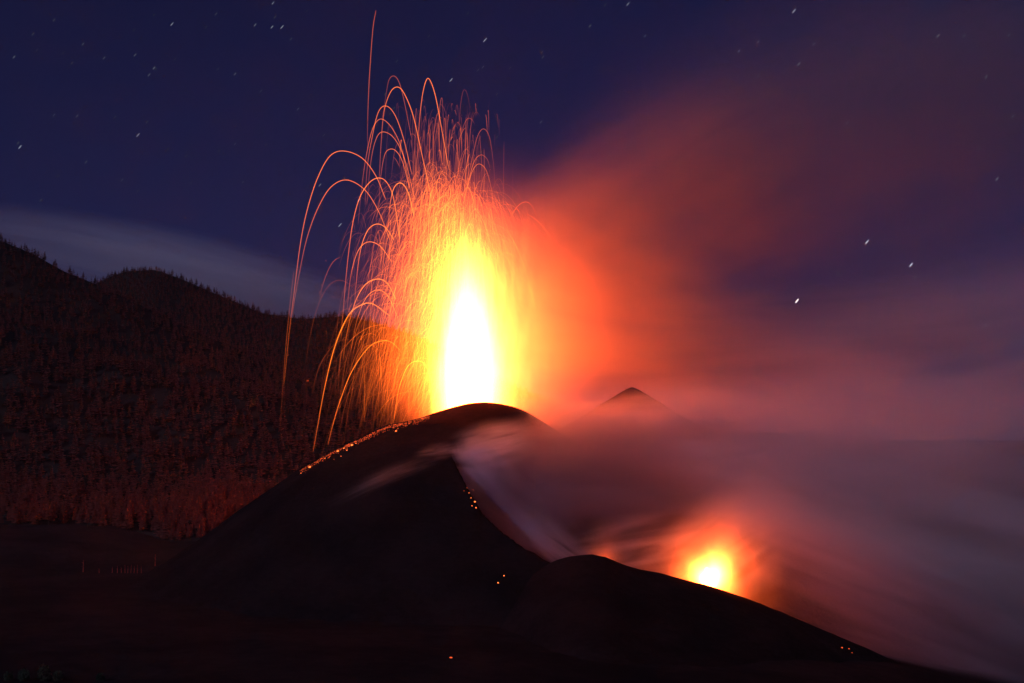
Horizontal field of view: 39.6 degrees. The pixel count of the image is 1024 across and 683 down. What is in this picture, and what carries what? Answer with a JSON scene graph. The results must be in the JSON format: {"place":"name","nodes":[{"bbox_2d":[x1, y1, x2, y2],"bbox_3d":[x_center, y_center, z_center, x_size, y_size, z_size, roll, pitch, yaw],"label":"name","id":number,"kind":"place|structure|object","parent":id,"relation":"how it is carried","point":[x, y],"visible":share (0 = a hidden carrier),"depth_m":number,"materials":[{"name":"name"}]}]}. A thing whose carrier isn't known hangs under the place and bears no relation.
{"place":"outdoors","nodes":[
{"label":"outdoors","id":0,"kind":"place"},
{"bbox_2d":[138,402,602,627],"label":"volcano mountain","id":1,"kind":"structure","parent":0,"point":[388,524],"depth_m":1050.32,"materials":[{"name":"black stone"}]},
{"bbox_2d":[301,416,428,472],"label":"lava spatter","id":2,"kind":"object","parent":1,"relation":"on","point":[369,436],"visible":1,"depth_m":1187.02,"materials":[{"name":"orange liquid"}]},
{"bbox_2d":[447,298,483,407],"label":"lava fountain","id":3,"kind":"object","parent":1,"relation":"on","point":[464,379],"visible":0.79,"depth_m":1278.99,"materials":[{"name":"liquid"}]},
{"bbox_2d":[0,241,1023,576],"bbox_3d":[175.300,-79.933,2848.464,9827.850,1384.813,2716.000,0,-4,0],"label":"forest hills","id":4,"kind":"structure","parent":0,"point":[950,507],"depth_m":2071.18,"materials":[{"name":"plant"}]},
{"bbox_2d":[8,504,12,524],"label":"pine tree","id":5,"kind":"object","parent":4,"relation":"on","point":[10,511],"visible":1,"depth_m":1694.08,"materials":[{"name":"green plant"}]},
{"bbox_2d":[10,503,19,524],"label":"pine tree","id":6,"kind":"object","parent":4,"relation":"on","point":[14,516],"visible":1,"depth_m":1689.58,"materials":[{"name":"green plant"}]},
{"bbox_2d":[31,513,36,523],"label":"pine tree","id":7,"kind":"object","parent":4,"relation":"on","point":[34,521],"visible":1,"depth_m":1689.78,"materials":[{"name":"green plant"}]},
{"bbox_2d":[35,504,41,524],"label":"pine tree","id":8,"kind":"object","parent":4,"relation":"on","point":[38,514],"visible":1,"depth_m":1695.85,"materials":[{"name":"green plant"}]},
{"bbox_2d":[44,503,52,524],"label":"pine tree","id":9,"kind":"object","parent":4,"relation":"on","point":[48,516],"visible":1,"depth_m":1699.11,"materials":[{"name":"green plant"}]},
{"bbox_2d":[58,501,68,520],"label":"pine tree","id":10,"kind":"object","parent":4,"relation":"on","point":[63,507],"visible":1,"depth_m":1721.88,"materials":[{"name":"green plant"}]},
{"bbox_2d":[61,510,66,523],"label":"pine tree","id":11,"kind":"object","parent":4,"relation":"on","point":[64,521],"visible":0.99,"depth_m":1715.66,"materials":[{"name":"green plant"}]},
{"bbox_2d":[98,507,107,525],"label":"pine tree","id":12,"kind":"object","parent":4,"relation":"on","point":[102,521],"visible":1,"depth_m":1681.92,"materials":[{"name":"green plant"}]},
{"bbox_2d":[121,509,126,524],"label":"pine tree","id":13,"kind":"object","parent":4,"relation":"on","point":[123,515],"visible":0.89,"depth_m":1679.73,"materials":[{"name":"green plant"}]},
{"bbox_2d":[121,509,131,528],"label":"pine tree","id":14,"kind":"object","parent":4,"relation":"on","point":[126,520],"visible":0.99,"depth_m":1664.63,"materials":[{"name":"green plant"}]},
{"bbox_2d":[127,511,133,529],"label":"pine tree","id":15,"kind":"object","parent":4,"relation":"on","point":[130,521],"visible":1,"depth_m":1665.28,"materials":[{"name":"green plant"}]},
{"bbox_2d":[135,504,143,521],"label":"pine tree","id":16,"kind":"object","parent":4,"relation":"on","point":[139,512],"visible":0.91,"depth_m":1682.42,"materials":[{"name":"green plant"}]},
{"bbox_2d":[138,510,147,525],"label":"pine tree","id":17,"kind":"object","parent":4,"relation":"on","point":[142,513],"visible":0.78,"depth_m":1670.40,"materials":[{"name":"green plant"}]},
{"bbox_2d":[140,518,147,533],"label":"pine tree","id":18,"kind":"object","parent":4,"relation":"on","point":[144,524],"visible":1,"depth_m":1652.98,"materials":[{"name":"green plant"}]},
{"bbox_2d":[146,509,151,525],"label":"pine tree","id":19,"kind":"object","parent":4,"relation":"on","point":[149,520],"visible":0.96,"depth_m":1676.16,"materials":[{"name":"green plant"}]},
{"bbox_2d":[164,502,169,513],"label":"pine tree","id":20,"kind":"object","parent":4,"relation":"on","point":[167,505],"visible":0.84,"depth_m":1701.03,"materials":[{"name":"green plant"}]},
{"bbox_2d":[176,527,180,539],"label":"pine tree","id":21,"kind":"object","parent":4,"relation":"on","point":[178,536],"visible":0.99,"depth_m":1587.32,"materials":[{"name":"green plant"}]},
{"bbox_2d":[187,524,193,535],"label":"pine tree","id":22,"kind":"object","parent":4,"relation":"on","point":[190,533],"visible":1,"depth_m":1586.67,"materials":[{"name":"green plant"}]},
{"bbox_2d":[191,521,195,533],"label":"pine tree","id":23,"kind":"object","parent":4,"relation":"on","point":[193,525],"visible":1,"depth_m":1594.30,"materials":[{"name":"green plant"}]},
{"bbox_2d":[196,525,202,537],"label":"pine tree","id":24,"kind":"object","parent":4,"relation":"on","point":[199,533],"visible":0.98,"depth_m":1579.31,"materials":[{"name":"green plant"}]},
{"bbox_2d":[198,517,207,536],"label":"pine tree","id":25,"kind":"object","parent":4,"relation":"on","point":[203,523],"visible":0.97,"depth_m":1584.77,"materials":[{"name":"green plant"}]},
{"bbox_2d":[200,503,205,517],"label":"pine tree","id":26,"kind":"object","parent":4,"relation":"on","point":[203,513],"visible":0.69,"depth_m":1631.25,"materials":[{"name":"green plant"}]},
{"bbox_2d":[200,525,205,537],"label":"pine tree","id":27,"kind":"object","parent":4,"relation":"on","point":[202,530],"visible":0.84,"depth_m":1580.42,"materials":[{"name":"green plant"}]},
{"bbox_2d":[203,501,209,517],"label":"pine tree","id":28,"kind":"object","parent":4,"relation":"on","point":[207,507],"visible":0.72,"depth_m":1634.95,"materials":[{"name":"green plant"}]},
{"bbox_2d":[211,509,216,523],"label":"pine tree","id":29,"kind":"object","parent":4,"relation":"on","point":[214,515],"visible":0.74,"depth_m":1613.89,"materials":[{"name":"green plant"}]},
{"bbox_2d":[222,503,229,519],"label":"pine tree","id":30,"kind":"object","parent":4,"relation":"on","point":[224,509],"visible":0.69,"depth_m":1628.65,"materials":[{"name":"green plant"}]},
{"bbox_2d":[238,493,243,507],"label":"pine tree","id":31,"kind":"object","parent":4,"relation":"on","point":[240,500],"visible":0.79,"depth_m":1682.28,"materials":[{"name":"green plant"}]},
{"bbox_2d":[0,233,560,516],"bbox_3d":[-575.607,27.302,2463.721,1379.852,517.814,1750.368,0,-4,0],"label":"forest","id":32,"kind":"object","parent":4,"relation":"on","point":[25,485],"visible":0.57,"depth_m":2130.80,"materials":[{"name":"plant"}]},
{"bbox_2d":[0,436,1023,682],"bbox_3d":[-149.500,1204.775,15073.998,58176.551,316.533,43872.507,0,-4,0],"label":"ground","id":33,"kind":"structure","parent":0,"point":[66,614],"depth_m":856.51,"materials":[{"name":"black soil"}]},
{"bbox_2d":[3,671,13,680],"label":"bush","id":34,"kind":"object","parent":33,"relation":"on","point":[7,676],"visible":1,"depth_m":686.86,"materials":[{"name":"green plant"}]},
{"bbox_2d":[18,668,29,680],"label":"bush","id":35,"kind":"object","parent":33,"relation":"on","point":[24,675],"visible":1,"depth_m":687.55,"materials":[{"name":"green plant"}]},
{"bbox_2d":[36,663,51,681],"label":"bush","id":36,"kind":"object","parent":33,"relation":"on","point":[44,669],"visible":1,"depth_m":688.68,"materials":[{"name":"green plant"}]},
{"bbox_2d":[52,670,63,681],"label":"bush","id":37,"kind":"object","parent":33,"relation":"on","point":[58,676],"visible":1,"depth_m":689.74,"materials":[{"name":"green plant"}]},
{"bbox_2d":[72,507,78,522],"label":"pine tree","id":38,"kind":"object","parent":33,"relation":"on","point":[74,516],"visible":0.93,"depth_m":1721.36,"materials":[{"name":"green plant"}]},
{"bbox_2d":[0,0,1023,435],"label":"sky","id":39,"kind":"structure","parent":0,"point":[633,263],"materials":[{"name":"blue"}]},
{"bbox_2d":[501,554,902,666],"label":"lava ridge hill","id":40,"kind":"structure","parent":0,"point":[594,608],"depth_m":911.50,"materials":[{"name":"black stone"}]},
{"bbox_2d":[699,568,716,585],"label":"lava fountain","id":41,"kind":"object","parent":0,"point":[708,576],"visible":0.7,"depth_m":1027.00,"materials":[{"name":"liquid"}]},
{"bbox_2d":[532,387,1023,676],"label":"cinder cone hill","id":42,"kind":"structure","parent":0,"point":[663,489],"depth_m":1160.86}
]}

